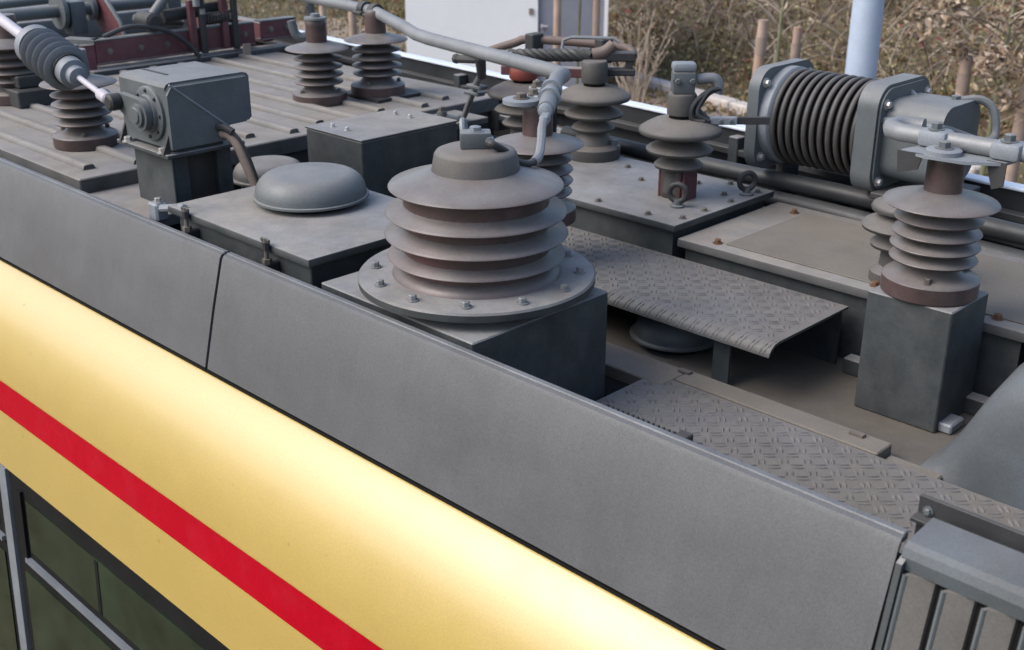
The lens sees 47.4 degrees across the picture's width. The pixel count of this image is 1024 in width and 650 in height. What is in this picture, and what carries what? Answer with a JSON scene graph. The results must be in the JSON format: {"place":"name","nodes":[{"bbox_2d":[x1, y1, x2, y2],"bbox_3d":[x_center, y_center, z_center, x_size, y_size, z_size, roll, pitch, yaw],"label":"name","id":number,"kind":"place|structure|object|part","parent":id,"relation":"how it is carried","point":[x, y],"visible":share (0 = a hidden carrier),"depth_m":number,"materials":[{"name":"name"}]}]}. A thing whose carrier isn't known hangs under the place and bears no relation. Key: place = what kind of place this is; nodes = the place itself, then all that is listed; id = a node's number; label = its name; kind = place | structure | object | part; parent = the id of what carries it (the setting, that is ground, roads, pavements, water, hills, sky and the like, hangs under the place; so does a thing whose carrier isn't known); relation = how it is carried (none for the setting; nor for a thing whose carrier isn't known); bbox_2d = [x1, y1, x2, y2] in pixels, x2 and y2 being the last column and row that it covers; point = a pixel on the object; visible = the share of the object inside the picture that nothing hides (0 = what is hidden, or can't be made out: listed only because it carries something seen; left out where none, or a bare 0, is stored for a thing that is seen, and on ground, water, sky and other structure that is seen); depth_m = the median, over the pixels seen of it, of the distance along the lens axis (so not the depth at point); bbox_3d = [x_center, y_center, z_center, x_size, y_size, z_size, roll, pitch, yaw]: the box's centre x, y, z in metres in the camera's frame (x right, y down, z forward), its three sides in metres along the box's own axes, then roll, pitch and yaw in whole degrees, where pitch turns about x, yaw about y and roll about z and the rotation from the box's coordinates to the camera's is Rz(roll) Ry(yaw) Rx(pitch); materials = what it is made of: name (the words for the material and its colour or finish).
{"place":"outdoors","nodes":[
{"label":"outdoors","id":0,"kind":"place"},
{"bbox_2d":[297,16,743,116],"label":"path","id":1,"kind":"structure","parent":0,"point":[345,30],"depth_m":21.67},
{"bbox_2d":[405,0,607,86],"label":"white hut","id":2,"kind":"object","parent":1,"relation":"on","point":[487,23],"visible":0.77,"depth_m":15.59,"materials":[{"name":"metal"}]},
{"bbox_2d":[537,0,604,86],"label":"door","id":3,"kind":"structure","parent":2,"relation":"in","point":[569,8],"depth_m":15.62,"materials":[{"name":"metal"}]},
{"bbox_2d":[607,5,676,102],"bbox_3d":[1.558,-3.310,14.835,0.920,1.413,0.892,21,30,41],"label":"dry weed","id":4,"kind":"object","parent":1,"relation":"on","point":[639,87],"visible":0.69,"depth_m":14.79,"materials":[{"name":"beige plant"}]},
{"bbox_2d":[181,0,1023,183],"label":"ground","id":5,"kind":"structure","parent":0,"point":[1003,114],"depth_m":17.14,"materials":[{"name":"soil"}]},
{"bbox_2d":[319,5,327,35],"bbox_3d":[-2.154,-3.164,13.440,0.092,2.400,0.092,21,30,41],"label":"stake","id":6,"kind":"object","parent":5,"relation":"on","point":[322,10],"depth_m":13.25,"materials":[{"name":"brown wood"}]},
{"bbox_2d":[348,0,356,35],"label":"stake","id":7,"kind":"object","parent":5,"relation":"on","point":[352,18],"depth_m":13.14,"materials":[{"name":"brown wood"}]},
{"bbox_2d":[0,30,1023,649],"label":"tram","id":8,"kind":"object","parent":5,"relation":"on","point":[204,444],"visible":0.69,"depth_m":2.87,"materials":[{"name":"yellow paint"}]},
{"bbox_3d":[-2.360,0.781,4.755,1.560,1.090,0.066,21,30,41],"label":"window","id":9,"kind":"part","parent":8,"relation":"part of","materials":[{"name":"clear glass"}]},
{"bbox_2d":[0,13,33,105],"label":"post insulator","id":10,"kind":"object","parent":8,"relation":"on","point":[11,63],"visible":0.42,"depth_m":4.78,"materials":[{"name":"ceramic"}]},
{"bbox_2d":[0,73,57,108],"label":"block","id":11,"kind":"object","parent":8,"relation":"on","point":[24,91],"visible":0.44,"depth_m":4.79,"materials":[{"name":"metal"}]},
{"bbox_2d":[39,48,118,151],"bbox_3d":[-1.530,-0.806,4.131,0.262,0.339,0.262,-5,23,-12],"label":"post insulator","id":12,"kind":"object","parent":8,"relation":"on","point":[81,112],"visible":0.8,"depth_m":4.09,"materials":[{"name":"ceramic"}]},
{"bbox_2d":[0,3,186,37],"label":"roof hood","id":13,"kind":"object","parent":8,"relation":"on","point":[94,31],"depth_m":6.38,"materials":[{"name":"metal"}]},
{"bbox_3d":[-1.195,1.221,3.688,1.560,1.090,0.066,21,30,41],"label":"window","id":14,"kind":"part","parent":8,"relation":"part of","materials":[{"name":"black glass"}]},
{"bbox_2d":[0,0,314,75],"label":"pantograph frame","id":15,"kind":"object","parent":8,"relation":"on","point":[213,25],"visible":0.85,"depth_m":5.69,"materials":[{"name":"red paint"}]},
{"bbox_2d":[104,61,251,203],"bbox_3d":[-1.046,-0.583,3.649,0.314,0.414,0.371,21,30,41],"label":"drive box","id":16,"kind":"object","parent":8,"relation":"on","point":[174,114],"visible":0.96,"depth_m":3.56,"materials":[{"name":"grey paint"}]},
{"bbox_2d":[0,12,109,103],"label":"push rod","id":17,"kind":"object","parent":16,"relation":"attached to","point":[54,59],"visible":0.98,"depth_m":3.69,"materials":[{"name":"rubber"}]},
{"bbox_2d":[215,123,258,185],"bbox_3d":[-0.834,-0.486,3.602,0.144,0.277,0.059,3,23,7],"label":"sleeved cable","id":18,"kind":"object","parent":16,"relation":"hanging from","point":[230,135],"visible":0.73,"depth_m":3.56,"materials":[{"name":"rubber"}]},
{"bbox_2d":[233,155,299,188],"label":"dome","id":19,"kind":"structure","parent":8,"relation":"on","point":[264,164],"depth_m":4.04,"materials":[{"name":"grey paint"}]},
{"bbox_2d":[148,162,395,288],"bbox_3d":[-0.595,-0.211,3.341,0.836,0.438,0.531,21,30,41],"label":"dome hatch","id":20,"kind":"object","parent":8,"relation":"on","point":[316,224],"visible":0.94,"depth_m":3.21,"materials":[{"name":"grey paint"}]},
{"bbox_2d":[285,13,348,106],"bbox_3d":[-0.803,-1.102,4.819,0.262,0.363,0.262,8,24,19],"label":"post insulator","id":21,"kind":"object","parent":8,"relation":"on","point":[318,74],"visible":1,"depth_m":4.77,"materials":[{"name":"ceramic"}]},
{"bbox_2d":[305,107,457,197],"bbox_3d":[-0.452,-0.524,4.131,0.311,0.414,0.433,21,30,41],"label":"junction box","id":22,"kind":"object","parent":8,"relation":"on","point":[378,151],"visible":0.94,"depth_m":3.97,"materials":[{"name":"grey paint"}]},
{"bbox_2d":[347,89,420,103],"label":"packing block","id":23,"kind":"structure","parent":8,"relation":"on","point":[408,94],"depth_m":4.95,"materials":[{"name":"metal"}]},
{"bbox_2d":[344,9,407,97],"bbox_3d":[-0.574,-1.155,4.939,0.270,0.349,0.270,9,24,20],"label":"post insulator","id":24,"kind":"object","parent":23,"relation":"on","point":[376,64],"visible":0.99,"depth_m":4.89,"materials":[{"name":"ceramic"}]},
{"bbox_2d":[297,0,570,116],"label":"bent pipe","id":25,"kind":"object","parent":24,"relation":"on","point":[545,96],"visible":0.88,"depth_m":3.87,"materials":[{"name":"metal"}]},
{"bbox_2d":[437,54,487,120],"bbox_3d":[-0.177,-0.876,4.334,0.144,0.359,0.604,-4,23,-9],"label":"dropper rod","id":26,"kind":"object","parent":25,"relation":"hanging from","point":[475,87],"visible":0.88,"depth_m":4.23,"materials":[{"name":"metal"}]},
{"bbox_2d":[485,112,550,166],"bbox_3d":[0.045,-0.456,2.869,0.077,0.100,0.477,7,23,16],"label":"bonding cable","id":27,"kind":"object","parent":25,"relation":"attached to","point":[544,121],"visible":0.86,"depth_m":2.87,"materials":[{"name":"metal"}]},
{"bbox_2d":[432,110,487,129],"bbox_3d":[-0.307,-0.814,4.680,0.240,0.025,0.360,21,30,41],"label":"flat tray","id":28,"kind":"object","parent":8,"relation":"on","point":[473,119],"visible":0.3,"depth_m":4.71,"materials":[{"name":"grey metal"}]},
{"bbox_2d":[321,271,607,400],"bbox_3d":[-0.125,0.048,2.896,0.552,0.298,0.475,21,30,41],"label":"pedestal box","id":29,"kind":"object","parent":8,"relation":"on","point":[565,348],"visible":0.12,"depth_m":2.74,"materials":[{"name":"grey paint"}]},
{"bbox_2d":[358,117,595,324],"bbox_3d":[-0.085,-0.279,2.761,0.574,0.408,0.574,21,30,41],"label":"bushing insulator","id":30,"kind":"object","parent":29,"relation":"on","point":[476,232],"visible":0.98,"depth_m":2.64,"materials":[{"name":"grey ceramic"}]},
{"bbox_2d":[489,108,561,132],"bbox_3d":[-0.829,-1.215,5.817,0.185,0.090,3.607,-20,30,-39],"label":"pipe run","id":31,"kind":"object","parent":8,"relation":"attached to","point":[495,121],"visible":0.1,"depth_m":5.00,"materials":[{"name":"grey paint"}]},
{"bbox_2d":[494,105,583,226],"bbox_3d":[0.071,-0.461,3.295,0.262,0.339,0.262,-10,24,-22],"label":"post insulator","id":32,"kind":"object","parent":8,"relation":"on","point":[558,156],"visible":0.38,"depth_m":3.23,"materials":[{"name":"ceramic"}]},
{"bbox_2d":[565,156,773,258],"bbox_3d":[0.294,-0.427,3.984,1.048,0.331,0.530,21,30,41],"label":"eyebolt plate","id":33,"kind":"object","parent":8,"relation":"on","point":[619,199],"visible":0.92,"depth_m":3.68,"materials":[{"name":"grey paint"}]},
{"bbox_2d":[487,68,542,133],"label":"blunt insulator","id":34,"kind":"object","parent":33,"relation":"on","point":[520,81],"visible":0.41,"depth_m":4.18,"materials":[{"name":"ceramic"}]},
{"bbox_2d":[502,40,616,61],"bbox_3d":[0.144,-0.971,4.133,0.462,0.090,0.063,5,23,11],"label":"twisted cable","id":35,"kind":"object","parent":34,"relation":"attached to","point":[571,54],"visible":0.86,"depth_m":4.11,"materials":[{"name":"metal"}]},
{"bbox_2d":[489,32,637,132],"bbox_3d":[0.158,-0.878,4.371,0.614,0.410,0.125,5,23,11],"label":"switch bar","id":36,"kind":"object","parent":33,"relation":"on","point":[536,40],"visible":0.49,"depth_m":4.33,"materials":[{"name":"metal"}]},
{"bbox_2d":[561,59,630,162],"bbox_3d":[0.290,-0.767,4.137,0.262,0.342,0.262,21,30,41],"label":"blunt insulator","id":37,"kind":"object","parent":33,"relation":"on","point":[593,97],"visible":0.92,"depth_m":4.08,"materials":[{"name":"ceramic"}]},
{"bbox_2d":[560,36,635,75],"bbox_3d":[0.303,-0.953,4.127,0.273,0.128,0.076,3,23,7],"label":"contact jaw","id":38,"kind":"object","parent":37,"relation":"attached to","point":[628,58],"visible":0.85,"depth_m":4.11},
{"bbox_2d":[638,61,769,199],"bbox_3d":[0.576,-0.614,3.660,0.259,0.425,0.373,43,47,59],"label":"blunt insulator","id":39,"kind":"object","parent":33,"relation":"on","point":[682,129],"visible":0.99,"depth_m":3.58,"materials":[{"name":"ceramic"}]},
{"bbox_2d":[630,315,713,354],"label":"vent dome","id":40,"kind":"structure","parent":8,"relation":"on","point":[656,336],"depth_m":3.18,"materials":[{"name":"grey metal"}]},
{"bbox_2d":[561,226,848,383],"bbox_3d":[0.273,-0.105,3.435,1.365,0.174,0.374,21,30,41],"label":"bench plate","id":41,"kind":"object","parent":8,"relation":"on","point":[725,311],"visible":0.54,"depth_m":3.15,"materials":[{"name":"metal"}]},
{"bbox_2d":[560,126,1023,245],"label":"hose","id":42,"kind":"object","parent":8,"relation":"attached to","point":[1003,230],"visible":0.5,"depth_m":3.81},
{"bbox_2d":[595,342,1023,552],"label":"tread plate","id":43,"kind":"object","parent":8,"relation":"on","point":[862,471],"visible":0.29,"depth_m":2.66,"materials":[{"name":"metal"}]},
{"bbox_2d":[605,404,692,440],"bbox_3d":[0.305,0.234,2.698,0.250,0.034,0.048,21,30,41],"label":"cable chain","id":44,"kind":"object","parent":43,"relation":"on","point":[685,434],"visible":0.27,"depth_m":2.66,"materials":[{"name":"metal"}]},
{"bbox_2d":[677,202,1023,396],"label":"cover plate","id":45,"kind":"object","parent":8,"relation":"on","point":[826,256],"visible":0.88,"depth_m":3.25,"materials":[{"name":"grey paint"}]},
{"bbox_2d":[861,196,897,284],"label":"blunt insulator","id":46,"kind":"object","parent":45,"relation":"on","point":[880,221],"visible":0.34,"depth_m":3.04,"materials":[{"name":"ceramic"}]},
{"bbox_2d":[697,173,1023,258],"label":"hose","id":47,"kind":"object","parent":8,"relation":"attached to","point":[819,205],"visible":0.19,"depth_m":3.71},
{"bbox_2d":[744,58,999,198],"bbox_3d":[0.980,-0.446,3.458,0.827,0.567,0.854,21,30,41],"label":"reactor coil","id":48,"kind":"object","parent":8,"relation":"on","point":[827,121],"visible":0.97,"depth_m":3.58,"materials":[{"name":"metal"}]},
{"bbox_2d":[842,354,988,415],"bbox_3d":[1.054,0.162,2.957,0.460,0.044,0.040,21,30,41],"label":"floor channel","id":49,"kind":"object","parent":8,"relation":"on","point":[974,402],"visible":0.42,"depth_m":2.88,"materials":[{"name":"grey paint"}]},
{"bbox_2d":[854,285,988,434],"bbox_3d":[1.009,0.066,2.841,0.245,0.309,0.193,21,30,41],"label":"stand box","id":50,"kind":"object","parent":8,"relation":"on","point":[917,365],"visible":0.89,"depth_m":2.78,"materials":[{"name":"grey paint"}]},
{"bbox_2d":[880,159,1001,306],"bbox_3d":[0.998,-0.238,2.730,0.262,0.339,0.262,11,25,25],"label":"post insulator","id":51,"kind":"object","parent":50,"relation":"on","point":[939,215],"visible":0.94,"depth_m":2.68,"materials":[{"name":"ceramic"}]},
{"bbox_2d":[883,116,1023,188],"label":"straight pipe","id":52,"kind":"object","parent":51,"relation":"attached to","point":[936,141],"visible":1,"depth_m":2.63,"materials":[{"name":"metal"}]},
{"bbox_2d":[874,518,1023,649],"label":"louvre grille","id":53,"kind":"object","parent":8,"relation":"on","point":[952,587],"visible":1,"depth_m":1.76,"materials":[{"name":"grey metal"}]},
{"bbox_2d":[910,493,1023,552],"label":"flange bracket","id":54,"kind":"object","parent":53,"relation":"attached to","point":[929,508],"visible":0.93,"depth_m":1.84,"materials":[{"name":"metal"}]},
{"bbox_2d":[921,363,1023,510],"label":"hood shell","id":55,"kind":"object","parent":8,"relation":"on","point":[982,453],"visible":0.9,"depth_m":2.47},
{"bbox_2d":[553,0,561,65],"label":"stake","id":56,"kind":"object","parent":5,"relation":"on","point":[557,19],"depth_m":12.66,"materials":[{"name":"brown wood"}]},
{"bbox_2d":[576,0,581,83],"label":"sapling","id":57,"kind":"object","parent":5,"relation":"on","point":[578,30],"visible":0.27,"depth_m":12.77,"materials":[{"name":"brown plant"}]},
{"bbox_2d":[592,0,599,35],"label":"stake","id":58,"kind":"object","parent":5,"relation":"on","point":[596,20],"depth_m":12.82,"materials":[{"name":"brown wood"}]},
{"bbox_2d":[374,0,1023,138],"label":"undergrowth","id":59,"kind":"object","parent":5,"relation":"on","point":[898,26],"visible":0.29,"depth_m":16.82,"materials":[{"name":"brown plant"}]},
{"bbox_2d":[752,19,767,74],"bbox_3d":[2.444,-2.171,11.819,0.162,1.803,0.111,0,22,0],"label":"stake","id":60,"kind":"object","parent":5,"relation":"on","point":[760,45],"visible":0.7,"depth_m":11.53,"materials":[{"name":"brown wood"}]},
{"bbox_2d":[748,0,787,62],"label":"sapling","id":61,"kind":"object","parent":5,"relation":"on","point":[781,11],"visible":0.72,"depth_m":11.72,"materials":[{"name":"brown plant"}]},
{"bbox_2d":[790,26,801,58],"bbox_3d":[2.936,-2.298,12.310,0.110,1.661,0.110,21,30,41],"label":"stake","id":62,"kind":"object","parent":5,"relation":"on","point":[795,52],"visible":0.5,"depth_m":12.02,"materials":[{"name":"brown wood"}]},
{"bbox_2d":[608,65,985,174],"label":"kerb","id":63,"kind":"structure","parent":5,"relation":"on","point":[717,99],"depth_m":15.70,"materials":[{"name":"concrete"}]},
{"bbox_2d":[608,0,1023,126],"bbox_3d":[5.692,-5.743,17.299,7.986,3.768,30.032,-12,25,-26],"label":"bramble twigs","id":64,"kind":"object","parent":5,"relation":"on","point":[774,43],"visible":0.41,"depth_m":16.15,"materials":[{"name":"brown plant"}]},
{"bbox_2d":[845,0,884,78],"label":"lamp pole","id":65,"kind":"object","parent":5,"relation":"on","point":[864,37],"visible":0.21,"depth_m":8.86,"materials":[{"name":"silver metal"}]},
{"bbox_2d":[890,0,1023,175],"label":"sapling","id":66,"kind":"object","parent":5,"relation":"on","point":[984,65],"visible":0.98,"depth_m":10.61,"materials":[{"name":"brown plant"}]},
{"bbox_2d":[955,55,972,95],"bbox_3d":[4.280,-1.814,11.269,0.132,1.562,0.132,21,30,41],"label":"stake","id":67,"kind":"object","parent":5,"relation":"on","point":[963,80],"visible":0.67,"depth_m":11.01,"materials":[{"name":"brown wood"}]},
{"bbox_2d":[1005,78,1023,182],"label":"stake","id":68,"kind":"object","parent":5,"relation":"on","point":[1013,169],"visible":0.32,"depth_m":10.62,"materials":[{"name":"brown wood"}]},
{"bbox_2d":[1006,16,1022,88],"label":"sapling","id":69,"kind":"object","parent":5,"relation":"on","point":[1016,84],"visible":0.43,"depth_m":11.12,"materials":[{"name":"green plant"}]}
]}

